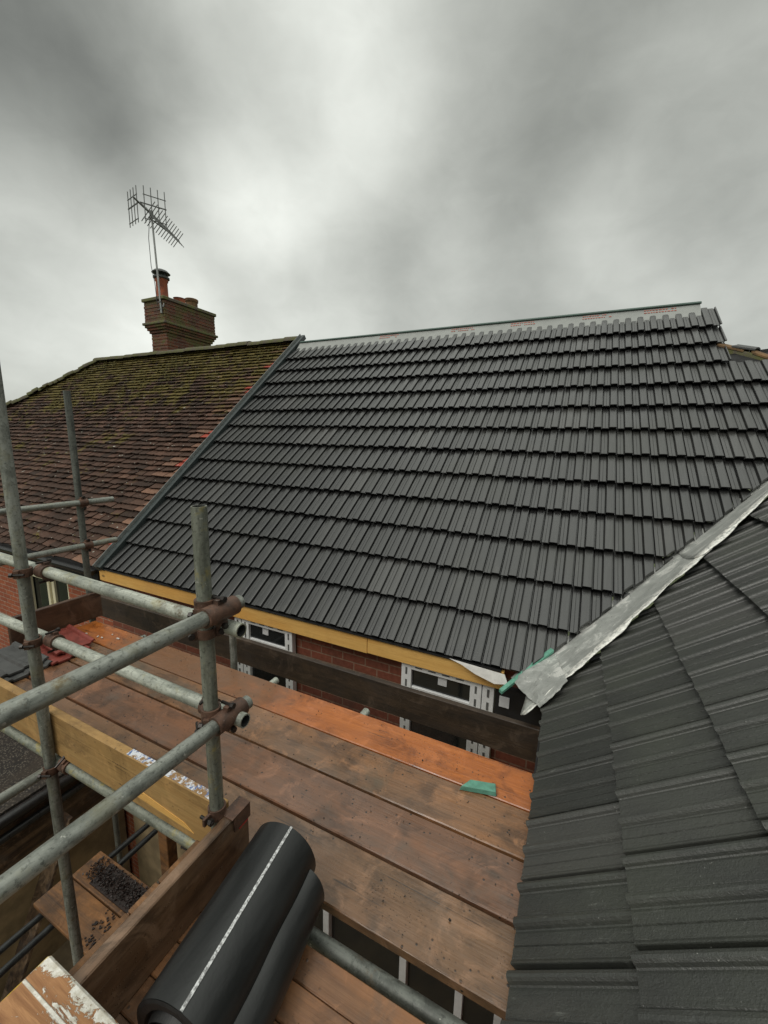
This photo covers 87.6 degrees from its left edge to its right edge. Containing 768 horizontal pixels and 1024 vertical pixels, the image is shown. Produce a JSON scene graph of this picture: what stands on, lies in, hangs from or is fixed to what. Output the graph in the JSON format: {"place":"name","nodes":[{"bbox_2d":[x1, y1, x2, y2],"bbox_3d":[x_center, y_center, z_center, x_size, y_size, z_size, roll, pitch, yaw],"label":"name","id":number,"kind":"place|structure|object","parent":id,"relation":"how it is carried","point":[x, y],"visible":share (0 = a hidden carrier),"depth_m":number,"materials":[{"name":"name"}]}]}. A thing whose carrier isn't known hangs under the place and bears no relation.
{"place":"outdoors","nodes":[
{"label":"outdoors","id":0,"kind":"place"},
{"bbox_2d":[51,872,139,971],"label":"patio","id":1,"kind":"structure","parent":0,"point":[62,955],"depth_m":5.10,"materials":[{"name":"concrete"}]},
{"bbox_2d":[0,810,72,1001],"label":"leaning board","id":2,"kind":"object","parent":1,"relation":"on","point":[17,974],"visible":0.48,"depth_m":4.46,"materials":[{"name":"brown wood"}]},
{"bbox_2d":[0,365,83,965],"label":"scaffold standard","id":3,"kind":"object","parent":1,"relation":"on","point":[14,519],"visible":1,"depth_m":1.86,"materials":[{"name":"metal"}]},
{"bbox_2d":[0,768,42,804],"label":"scaffold tube","id":4,"kind":"object","parent":3,"relation":"attached to","point":[18,788],"visible":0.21,"depth_m":1.91,"materials":[{"name":"metal"}]},
{"bbox_2d":[19,627,65,652],"bbox_3d":[-1.587,0.606,1.870,0.160,0.112,0.112,0,10,-5],"label":"scaffold coupler","id":5,"kind":"object","parent":3,"relation":"attached to","point":[50,637],"visible":0.73,"depth_m":1.86,"materials":[{"name":"metal"}]},
{"bbox_2d":[37,756,70,778],"bbox_3d":[-1.607,1.255,1.981,0.150,0.120,0.112,2,10,3],"label":"scaffold coupler","id":6,"kind":"object","parent":3,"relation":"attached to","point":[62,764],"visible":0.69,"depth_m":1.96,"materials":[{"name":"metal"}]},
{"bbox_2d":[0,725,195,848],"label":"scaffold tube","id":7,"kind":"object","parent":3,"relation":"attached to","point":[133,808],"visible":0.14,"depth_m":1.83,"materials":[{"name":"metal"}]},
{"bbox_2d":[0,677,228,840],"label":"toe board","id":8,"kind":"object","parent":7,"relation":"on","point":[177,800],"visible":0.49,"depth_m":1.76,"materials":[{"name":"wood"}]},
{"bbox_2d":[269,677,278,683],"bbox_3d":[-0.954,1.231,2.300,0.048,0.048,1.005,6,11,25],"label":"scaffold tube","id":9,"kind":"object","parent":7,"relation":"attached to","point":[275,680],"visible":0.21,"depth_m":2.72,"materials":[{"name":"metal"}]},
{"bbox_2d":[10,677,515,1019],"bbox_3d":[-1.140,1.241,1.935,3.700,0.038,0.218,6,11,25],"label":"scaffold board","id":10,"kind":"object","parent":9,"relation":"on","point":[467,950],"visible":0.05,"depth_m":1.37,"materials":[{"name":"brown wood"}]},
{"bbox_2d":[25,661,523,927],"bbox_3d":[-1.042,1.204,2.138,3.660,0.038,0.218,6,11,25],"label":"scaffold board","id":11,"kind":"object","parent":9,"relation":"on","point":[443,863],"visible":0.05,"depth_m":1.73,"materials":[{"name":"brown wood"}]},
{"bbox_2d":[2,659,52,681],"bbox_3d":[-2.512,1.028,2.700,0.440,0.032,0.260,6,11,22],"label":"loose tile","id":12,"kind":"object","parent":11,"relation":"on","point":[24,673],"visible":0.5,"depth_m":2.60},
{"bbox_2d":[0,641,48,677],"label":"loose tile","id":13,"kind":"object","parent":12,"relation":"on","point":[13,658],"visible":0.81,"depth_m":2.71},
{"bbox_2d":[68,643,528,862],"bbox_3d":[-0.952,1.167,2.346,3.700,0.038,0.219,6,11,25],"label":"scaffold board","id":14,"kind":"object","parent":9,"relation":"on","point":[424,795],"visible":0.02,"depth_m":1.90,"materials":[{"name":"brown wood"}]},
{"bbox_2d":[40,645,90,665],"bbox_3d":[-2.378,0.993,2.910,0.425,0.032,0.248,6,11,25],"label":"loose tile","id":15,"kind":"object","parent":14,"relation":"on","point":[59,658],"visible":0.28,"depth_m":2.81,"materials":[{"name":"red ceramic"}]},
{"bbox_2d":[42,624,94,655],"bbox_3d":[-2.397,0.952,3.002,0.420,0.032,0.240,8,12,32],"label":"loose tile","id":16,"kind":"object","parent":15,"relation":"on","point":[69,632],"visible":0.53,"depth_m":3.03,"materials":[{"name":"red ceramic"}]},
{"bbox_2d":[63,636,513,935],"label":"crumbs","id":17,"kind":"object","parent":14,"relation":"on","point":[449,919],"visible":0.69,"depth_m":1.90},
{"bbox_2d":[76,621,533,812],"bbox_3d":[-0.854,1.135,2.552,3.660,0.038,0.219,6,11,25],"label":"scaffold board","id":18,"kind":"object","parent":9,"relation":"on","point":[442,760],"visible":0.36,"depth_m":2.22,"materials":[{"name":"brown wood"}]},
{"bbox_2d":[460,780,495,795],"bbox_3d":[0.431,1.259,1.837,0.164,0.023,0.050,3,10,11],"label":"batten offcut","id":19,"kind":"object","parent":18,"relation":"on","point":[481,787],"visible":1,"depth_m":1.82,"materials":[{"name":"green wood"}]},
{"bbox_2d":[0,552,246,637],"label":"guard rail","id":20,"kind":"object","parent":3,"relation":"attached to","point":[237,629],"visible":0.76,"depth_m":1.56,"materials":[{"name":"metal"}]},
{"bbox_2d":[8,558,55,583],"bbox_3d":[-1.579,0.272,1.809,0.160,0.112,0.112,0,10,-5],"label":"scaffold coupler","id":21,"kind":"object","parent":20,"relation":"attached to","point":[39,568],"visible":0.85,"depth_m":1.80,"materials":[{"name":"metal"}]},
{"bbox_2d":[0,612,249,728],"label":"guard rail","id":22,"kind":"object","parent":3,"relation":"attached to","point":[186,696],"visible":0.68,"depth_m":1.60,"materials":[{"name":"metal"}]},
{"bbox_2d":[0,731,130,1000],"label":"outhouse","id":23,"kind":"structure","parent":1,"relation":"on","point":[26,826],"depth_m":4.89,"materials":[{"name":"brown wood"}]},
{"bbox_2d":[63,390,123,867],"bbox_3d":[-2.564,2.439,3.750,0.048,6.890,0.048,6,11,25],"label":"scaffold standard","id":24,"kind":"object","parent":1,"relation":"on","point":[76,480],"visible":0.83,"depth_m":3.26,"materials":[{"name":"metal"}]},
{"bbox_2d":[7,592,102,644],"bbox_3d":[-2.609,0.840,3.214,0.038,0.224,0.630,6,11,25],"label":"toe board","id":25,"kind":"object","parent":24,"relation":"attached to","point":[74,611],"visible":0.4,"depth_m":3.24,"materials":[{"name":"brown wood"}]},
{"bbox_2d":[0,496,113,515],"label":"guard rail","id":26,"kind":"object","parent":24,"relation":"attached to","point":[41,507],"visible":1,"depth_m":3.10,"materials":[{"name":"metal"}]},
{"bbox_2d":[0,537,117,565],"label":"guard rail","id":27,"kind":"object","parent":24,"relation":"attached to","point":[46,553],"visible":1,"depth_m":3.18,"materials":[{"name":"metal"}]},
{"bbox_2d":[77,539,93,551],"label":"scaffold coupler","id":28,"kind":"object","parent":27,"relation":"attached to","point":[89,544],"visible":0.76,"depth_m":3.32,"materials":[{"name":"metal"}]},
{"bbox_2d":[72,496,88,508],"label":"scaffold coupler","id":29,"kind":"object","parent":24,"relation":"attached to","point":[84,500],"visible":0.76,"depth_m":3.26,"materials":[{"name":"metal"}]},
{"bbox_2d":[158,831,177,874],"bbox_3d":[-1.704,3.643,3.304,0.100,4.680,0.080,6,11,25],"label":"timber post","id":30,"kind":"object","parent":1,"relation":"on","point":[168,852],"depth_m":3.08,"materials":[{"name":"brown wood"}]},
{"bbox_2d":[190,505,223,828],"bbox_3d":[-0.652,3.106,1.818,0.048,6.352,0.048,6,11,25],"label":"scaffold standard","id":31,"kind":"object","parent":1,"relation":"on","point":[201,546],"visible":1,"depth_m":1.33,"materials":[{"name":"metal"}]},
{"bbox_2d":[0,595,244,729],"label":"guard rail","id":32,"kind":"object","parent":31,"relation":"attached to","point":[27,704],"visible":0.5,"depth_m":0.95,"materials":[{"name":"metal"}]},
{"bbox_2d":[0,695,252,903],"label":"guard rail","id":33,"kind":"object","parent":31,"relation":"attached to","point":[19,875],"visible":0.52,"depth_m":0.99,"materials":[{"name":"metal"}]},
{"bbox_2d":[188,625,224,640],"bbox_3d":[-0.616,0.380,1.362,0.112,0.114,0.156,-6,12,-34],"label":"scaffold coupler","id":34,"kind":"object","parent":31,"relation":"attached to","point":[210,634],"visible":0.34,"depth_m":1.30,"materials":[{"name":"metal"}]},
{"bbox_2d":[194,697,220,731],"bbox_3d":[-0.622,0.713,1.422,0.112,0.118,0.153,-5,12,-32],"label":"scaffold coupler","id":35,"kind":"object","parent":31,"relation":"attached to","point":[200,704],"visible":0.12,"depth_m":1.42,"materials":[{"name":"metal"}]},
{"bbox_2d":[200,799,225,827],"bbox_3d":[-0.611,1.083,1.439,0.062,0.040,0.091,6,11,25],"label":"coupler","id":36,"kind":"object","parent":31,"relation":"attached to","point":[210,818],"visible":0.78,"depth_m":1.42,"materials":[{"name":"metal"}]},
{"bbox_2d":[187,595,241,628],"bbox_3d":[-0.565,0.323,1.313,0.124,0.112,0.138,6,11,25],"label":"scaffold coupler","id":37,"kind":"object","parent":31,"relation":"attached to","point":[219,611],"visible":0.79,"depth_m":1.28,"materials":[{"name":"metal"}]},
{"bbox_2d":[198,697,248,736],"bbox_3d":[-0.575,0.707,1.392,0.134,0.112,0.154,6,11,25],"label":"scaffold coupler","id":38,"kind":"object","parent":31,"relation":"attached to","point":[224,718],"visible":0.72,"depth_m":1.36,"materials":[{"name":"metal"}]},
{"bbox_2d":[128,882,158,915],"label":"timber block","id":39,"kind":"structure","parent":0,"point":[148,892],"depth_m":1.23,"materials":[{"name":"brown wood"}]},
{"bbox_2d":[0,268,296,877],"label":"old house","id":40,"kind":"structure","parent":0,"point":[146,424],"depth_m":7.26,"materials":[{"name":"brown tile"}]},
{"bbox_2d":[30,574,69,608],"bbox_3d":[-4.951,1.360,5.982,1.150,1.010,0.110,6,11,25],"label":"window","id":41,"kind":"structure","parent":40,"relation":"in","point":[47,593],"depth_m":5.98,"materials":[{"name":"beige plastic"}]},
{"bbox_2d":[127,185,183,312],"bbox_3d":[-5.283,-6.033,9.632,0.866,2.508,1.852,4,11,13],"label":"tv aerial","id":42,"kind":"object","parent":40,"relation":"attached to","point":[152,216],"visible":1,"depth_m":9.32,"materials":[{"name":"metal"}]},
{"bbox_2d":[0,0,767,401],"label":"sky","id":43,"kind":"structure","parent":0,"point":[325,169],"materials":[{"name":"grey"}]},
{"bbox_2d":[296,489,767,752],"bbox_3d":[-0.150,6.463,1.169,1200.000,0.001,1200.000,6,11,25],"label":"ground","id":44,"kind":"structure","parent":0,"point":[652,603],"depth_m":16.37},
{"bbox_2d":[92,301,767,1023],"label":"reroofed house","id":45,"kind":"structure","parent":44,"relation":"on","point":[482,515],"depth_m":3.37,"materials":[{"name":"tile"}]},
{"bbox_2d":[0,823,149,954],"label":"scaffold tube","id":46,"kind":"object","parent":45,"relation":"attached to","point":[19,934],"visible":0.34,"depth_m":3.02,"materials":[{"name":"grey metal"}]},
{"bbox_2d":[0,829,157,977],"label":"scaffold tube","id":47,"kind":"object","parent":45,"relation":"attached to","point":[25,950],"visible":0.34,"depth_m":2.93,"materials":[{"name":"grey metal"}]},
{"bbox_2d":[73,851,149,917],"bbox_3d":[-1.429,3.094,2.885,2.400,0.038,0.225,6,11,25],"label":"plank","id":48,"kind":"object","parent":47,"relation":"on","point":[79,878],"visible":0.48,"depth_m":3.26,"materials":[{"name":"brown wood"}]},
{"bbox_2d":[33,880,119,954],"bbox_3d":[-1.550,3.130,2.680,2.440,0.034,0.235,6,11,25],"label":"plank","id":49,"kind":"object","parent":48,"relation":"on","point":[49,905],"visible":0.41,"depth_m":3.03,"materials":[{"name":"brown wood"}]},
{"bbox_2d":[82,856,147,948],"bbox_3d":[-1.486,3.069,2.775,2.215,0.052,0.445,6,11,25],"label":"debris","id":50,"kind":"object","parent":48,"relation":"on","point":[119,888],"visible":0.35,"depth_m":3.19,"materials":[{"name":"black gravel"}]},
{"bbox_2d":[115,1014,128,1023],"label":"narrow board","id":51,"kind":"object","parent":45,"relation":"on","point":[119,1019],"depth_m":1.09,"materials":[{"name":"brown wood"}]},
{"bbox_2d":[119,976,154,1023],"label":"narrow board","id":52,"kind":"object","parent":45,"relation":"on","point":[128,1013],"depth_m":1.12,"materials":[{"name":"brown wood"}]},
{"bbox_2d":[127,913,277,1023],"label":"narrow board","id":53,"kind":"object","parent":45,"relation":"on","point":[156,972],"depth_m":1.21,"materials":[{"name":"brown wood"}]},
{"bbox_2d":[229,635,237,669],"bbox_3d":[-1.118,2.146,3.110,0.048,2.760,0.048,6,11,25],"label":"scaffold standard","id":54,"kind":"object","parent":45,"relation":"attached to","point":[233,652],"visible":0.08,"depth_m":2.89,"materials":[{"name":"metal"}]},
{"bbox_2d":[177,913,351,1023],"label":"narrow board","id":55,"kind":"object","parent":45,"relation":"on","point":[300,1005],"visible":0.28,"depth_m":1.12,"materials":[{"name":"brown wood"}]},
{"bbox_2d":[158,840,199,883],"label":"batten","id":56,"kind":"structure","parent":55,"relation":"on","point":[176,863],"depth_m":1.33,"materials":[{"name":"brown wood"}]},
{"bbox_2d":[137,822,323,1023],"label":"polythene roll","id":57,"kind":"object","parent":55,"relation":"on","point":[235,958],"visible":1,"depth_m":1.10,"materials":[{"name":"black plastic"}]},
{"bbox_2d":[235,617,295,690],"bbox_3d":[-1.165,1.644,3.942,0.710,1.210,0.057,6,11,25],"label":"window","id":58,"kind":"structure","parent":45,"relation":"in","point":[285,640],"depth_m":3.85,"materials":[{"name":"white plastic"}]},
{"bbox_2d":[200,903,424,1023],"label":"narrow board","id":59,"kind":"object","parent":45,"relation":"on","point":[348,996],"visible":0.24,"depth_m":1.15,"materials":[{"name":"brown wood"}]},
{"bbox_2d":[101,595,539,761],"bbox_3d":[-1.045,1.183,3.309,4.370,0.223,0.038,6,11,25],"label":"toe board","id":60,"kind":"object","parent":45,"relation":"attached to","point":[514,737],"visible":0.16,"depth_m":2.85,"materials":[{"name":"brown wood"}]},
{"bbox_2d":[307,926,466,1023],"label":"scaffold tube","id":61,"kind":"object","parent":45,"relation":"on","point":[416,1004],"visible":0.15,"depth_m":1.22,"materials":[{"name":"metal"}]},
{"bbox_2d":[314,908,501,1023],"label":"window","id":62,"kind":"structure","parent":45,"relation":"in","point":[467,1010],"depth_m":3.81,"materials":[{"name":"black glass"}]},
{"bbox_2d":[400,663,494,758],"bbox_3d":[0.469,1.819,3.184,0.730,1.210,0.057,6,11,25],"label":"window","id":63,"kind":"structure","parent":45,"relation":"in","point":[473,694],"depth_m":3.11,"materials":[{"name":"white plastic"}]},
{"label":"scaffold coupler","id":64,"kind":"object","parent":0,"visible":0},
{"bbox_2d":[360,708,369,715],"bbox_3d":[-0.323,1.299,2.007,0.048,0.048,1.005,6,11,25],"label":"scaffold tube","id":65,"kind":"object","parent":64,"relation":"attached to","point":[365,711],"visible":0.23,"depth_m":2.43,"materials":[{"name":"metal"}]},
{"bbox_3d":[-0.373,1.462,0.798,1.340,0.038,0.086,6,11,25],"label":"narrow board","id":66,"kind":"object","parent":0,"visible":0},
{"bbox_2d":[68,913,128,975],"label":"timber block","id":67,"kind":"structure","parent":66,"relation":"on","point":[95,947],"depth_m":1.11,"materials":[{"name":"brown wood"}]},
{"bbox_3d":[-0.728,1.661,-0.159,1.140,0.095,1.790,6,11,25],"label":"platform deck","id":68,"kind":"object","parent":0,"visible":0},
{"bbox_2d":[72,796,250,1018],"bbox_3d":[-1.012,1.362,0.526,0.054,0.226,2.257,6,11,25],"label":"toe board","id":69,"kind":"object","parent":68,"relation":"on","point":[110,976],"visible":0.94,"depth_m":1.21,"materials":[{"name":"brown wood"}]},
{"bbox_2d":[0,956,118,1023],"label":"painted plank","id":70,"kind":"object","parent":69,"relation":"on","point":[49,990],"visible":1,"depth_m":0.94,"materials":[{"name":"brown wood"}]}
]}

